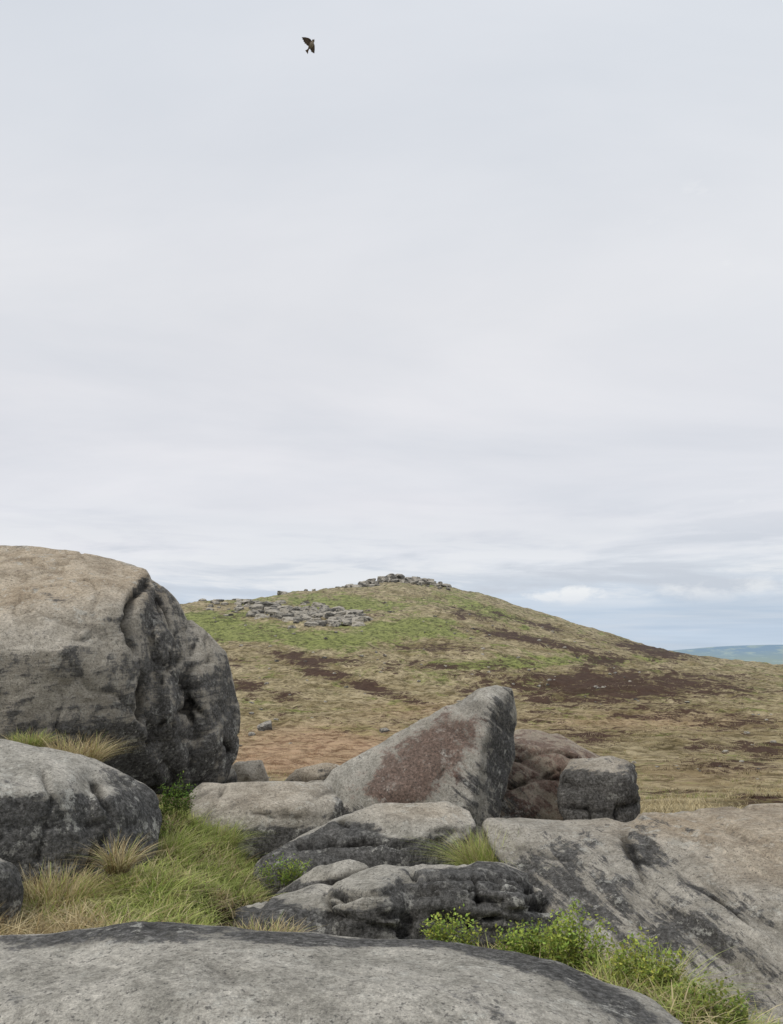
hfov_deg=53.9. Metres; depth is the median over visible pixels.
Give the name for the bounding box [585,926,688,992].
bilberry bush
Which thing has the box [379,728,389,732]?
stone
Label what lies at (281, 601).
boulder
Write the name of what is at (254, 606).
boulder
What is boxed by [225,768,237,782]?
boulder
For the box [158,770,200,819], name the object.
bilberry bush
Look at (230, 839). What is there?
grass tussock
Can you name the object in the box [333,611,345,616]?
boulder
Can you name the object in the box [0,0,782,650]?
sky
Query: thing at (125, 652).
boulder
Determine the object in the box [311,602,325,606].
boulder
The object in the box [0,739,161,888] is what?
boulder
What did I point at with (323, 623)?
boulder
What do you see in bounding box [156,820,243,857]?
grass tussock
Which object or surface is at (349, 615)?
boulder
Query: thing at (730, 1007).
grass tussock
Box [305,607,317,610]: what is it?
boulder
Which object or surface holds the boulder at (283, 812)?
on the ground at (409, 634)
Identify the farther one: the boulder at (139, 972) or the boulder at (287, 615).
the boulder at (287, 615)
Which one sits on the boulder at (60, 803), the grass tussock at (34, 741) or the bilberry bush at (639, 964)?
the grass tussock at (34, 741)
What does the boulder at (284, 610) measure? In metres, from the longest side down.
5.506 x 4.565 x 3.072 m
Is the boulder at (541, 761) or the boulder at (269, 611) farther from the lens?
the boulder at (269, 611)
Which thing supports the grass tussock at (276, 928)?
on the ground at (409, 634)
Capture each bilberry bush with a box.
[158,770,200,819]
[159,816,175,839]
[258,852,312,890]
[419,903,487,945]
[491,917,562,959]
[528,898,613,978]
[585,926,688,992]
[664,966,755,1023]
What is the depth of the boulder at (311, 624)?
253.77 m
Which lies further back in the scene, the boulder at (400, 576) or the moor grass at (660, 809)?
the boulder at (400, 576)
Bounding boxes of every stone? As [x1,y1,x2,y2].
[257,720,271,730]
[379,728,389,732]
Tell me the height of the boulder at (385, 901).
0.753 m
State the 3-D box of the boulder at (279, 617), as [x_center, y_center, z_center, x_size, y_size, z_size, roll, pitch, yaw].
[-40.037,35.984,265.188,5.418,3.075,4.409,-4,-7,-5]
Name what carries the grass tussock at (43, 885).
on the ground at (409, 634)
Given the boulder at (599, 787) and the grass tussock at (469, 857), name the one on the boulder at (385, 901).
the grass tussock at (469, 857)
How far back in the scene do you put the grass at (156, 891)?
4.49 m
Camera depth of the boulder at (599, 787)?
9.18 m
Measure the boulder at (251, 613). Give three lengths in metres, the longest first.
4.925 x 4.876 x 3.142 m
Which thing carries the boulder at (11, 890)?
on the ground at (409, 634)
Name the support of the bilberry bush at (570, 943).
on the ground at (409, 634)
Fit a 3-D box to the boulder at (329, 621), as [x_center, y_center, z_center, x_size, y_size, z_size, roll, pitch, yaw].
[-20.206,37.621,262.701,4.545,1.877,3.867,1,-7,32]
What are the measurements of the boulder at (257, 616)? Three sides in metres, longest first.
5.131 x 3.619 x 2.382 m
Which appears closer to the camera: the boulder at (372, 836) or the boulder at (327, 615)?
the boulder at (372, 836)
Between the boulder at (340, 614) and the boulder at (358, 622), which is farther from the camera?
the boulder at (340, 614)
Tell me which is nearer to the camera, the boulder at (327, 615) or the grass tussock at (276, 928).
the grass tussock at (276, 928)
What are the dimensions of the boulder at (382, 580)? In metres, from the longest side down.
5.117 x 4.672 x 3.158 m
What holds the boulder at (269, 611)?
on the ground at (409, 634)
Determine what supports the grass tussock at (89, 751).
on the boulder at (60, 803)
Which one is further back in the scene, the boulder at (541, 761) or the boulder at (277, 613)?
the boulder at (277, 613)
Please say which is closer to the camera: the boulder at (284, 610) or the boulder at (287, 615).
the boulder at (287, 615)
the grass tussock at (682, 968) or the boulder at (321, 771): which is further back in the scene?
the boulder at (321, 771)
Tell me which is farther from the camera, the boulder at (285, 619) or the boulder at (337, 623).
the boulder at (285, 619)
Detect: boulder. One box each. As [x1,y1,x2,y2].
[0,545,240,797]
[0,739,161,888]
[0,858,23,928]
[0,921,682,1023]
[188,781,343,862]
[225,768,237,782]
[231,760,268,781]
[233,861,560,948]
[234,607,243,610]
[246,611,260,616]
[249,604,264,609]
[253,801,475,897]
[254,614,268,618]
[263,602,280,606]
[265,609,275,613]
[268,613,282,618]
[269,611,283,619]
[275,600,285,603]
[275,859,368,895]
[277,591,287,594]
[279,609,292,613]
[282,614,293,616]
[282,617,293,621]
[285,763,339,781]
[289,611,304,616]
[302,616,311,620]
[304,622,318,625]
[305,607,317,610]
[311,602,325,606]
[314,620,326,626]
[323,685,516,852]
[325,613,334,618]
[325,619,339,623]
[331,621,341,626]
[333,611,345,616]
[342,620,352,625]
[344,614,354,617]
[348,609,363,613]
[351,621,365,626]
[352,616,364,622]
[380,578,388,582]
[395,574,404,578]
[482,803,782,1023]
[500,729,600,820]
[556,756,640,822]
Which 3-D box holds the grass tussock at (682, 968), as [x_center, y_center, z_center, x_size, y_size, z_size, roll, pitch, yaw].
[1.151,2.050,3.390,1.189,0.294,1.103,0,-11,0]
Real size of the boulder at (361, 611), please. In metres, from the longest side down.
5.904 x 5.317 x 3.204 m
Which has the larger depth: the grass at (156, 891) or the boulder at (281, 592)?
the boulder at (281, 592)
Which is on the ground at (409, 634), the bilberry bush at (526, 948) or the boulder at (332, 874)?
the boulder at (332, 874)
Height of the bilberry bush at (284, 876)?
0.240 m
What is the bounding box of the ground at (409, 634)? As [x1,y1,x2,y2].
[5,582,782,1023]
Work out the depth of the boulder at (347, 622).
256.02 m
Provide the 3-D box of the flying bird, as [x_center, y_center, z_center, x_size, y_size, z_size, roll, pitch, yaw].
[-0.915,-5.271,8.710,0.082,0.173,0.213,-8,-13,36]
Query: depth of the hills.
5706.97 m
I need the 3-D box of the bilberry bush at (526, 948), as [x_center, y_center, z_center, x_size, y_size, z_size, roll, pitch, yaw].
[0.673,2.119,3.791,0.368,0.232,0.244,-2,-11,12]
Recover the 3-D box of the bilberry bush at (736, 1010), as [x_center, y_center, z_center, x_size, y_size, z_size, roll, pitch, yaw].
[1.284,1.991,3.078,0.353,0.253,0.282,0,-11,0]
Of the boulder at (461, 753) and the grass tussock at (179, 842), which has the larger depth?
the boulder at (461, 753)
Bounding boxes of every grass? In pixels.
[0,794,782,1023]
[235,661,782,813]
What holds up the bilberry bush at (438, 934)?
on the ground at (409, 634)
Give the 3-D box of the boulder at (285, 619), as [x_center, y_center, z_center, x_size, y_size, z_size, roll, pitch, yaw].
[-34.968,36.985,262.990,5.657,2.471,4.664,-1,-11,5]
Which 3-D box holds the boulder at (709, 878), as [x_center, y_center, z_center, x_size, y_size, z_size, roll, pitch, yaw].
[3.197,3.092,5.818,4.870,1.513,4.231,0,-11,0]
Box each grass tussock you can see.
[1,727,66,746]
[9,853,153,918]
[28,728,143,761]
[57,830,180,874]
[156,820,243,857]
[198,817,269,850]
[218,912,321,931]
[400,823,523,865]
[529,933,773,1019]
[678,987,766,1023]
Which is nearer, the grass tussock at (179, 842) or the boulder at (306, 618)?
the grass tussock at (179, 842)
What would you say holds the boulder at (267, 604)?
on the ground at (409, 634)
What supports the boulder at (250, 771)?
on the ground at (409, 634)
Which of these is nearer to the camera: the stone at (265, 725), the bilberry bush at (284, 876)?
the bilberry bush at (284, 876)
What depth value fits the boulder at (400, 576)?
412.11 m
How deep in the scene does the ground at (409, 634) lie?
164.17 m
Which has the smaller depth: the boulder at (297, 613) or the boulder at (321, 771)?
the boulder at (321, 771)
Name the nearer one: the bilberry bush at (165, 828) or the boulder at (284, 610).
the bilberry bush at (165, 828)
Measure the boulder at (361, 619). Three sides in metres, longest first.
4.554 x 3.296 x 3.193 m
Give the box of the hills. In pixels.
[671,645,782,664]
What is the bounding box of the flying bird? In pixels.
[302,37,314,53]
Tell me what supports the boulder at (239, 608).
on the ground at (409, 634)

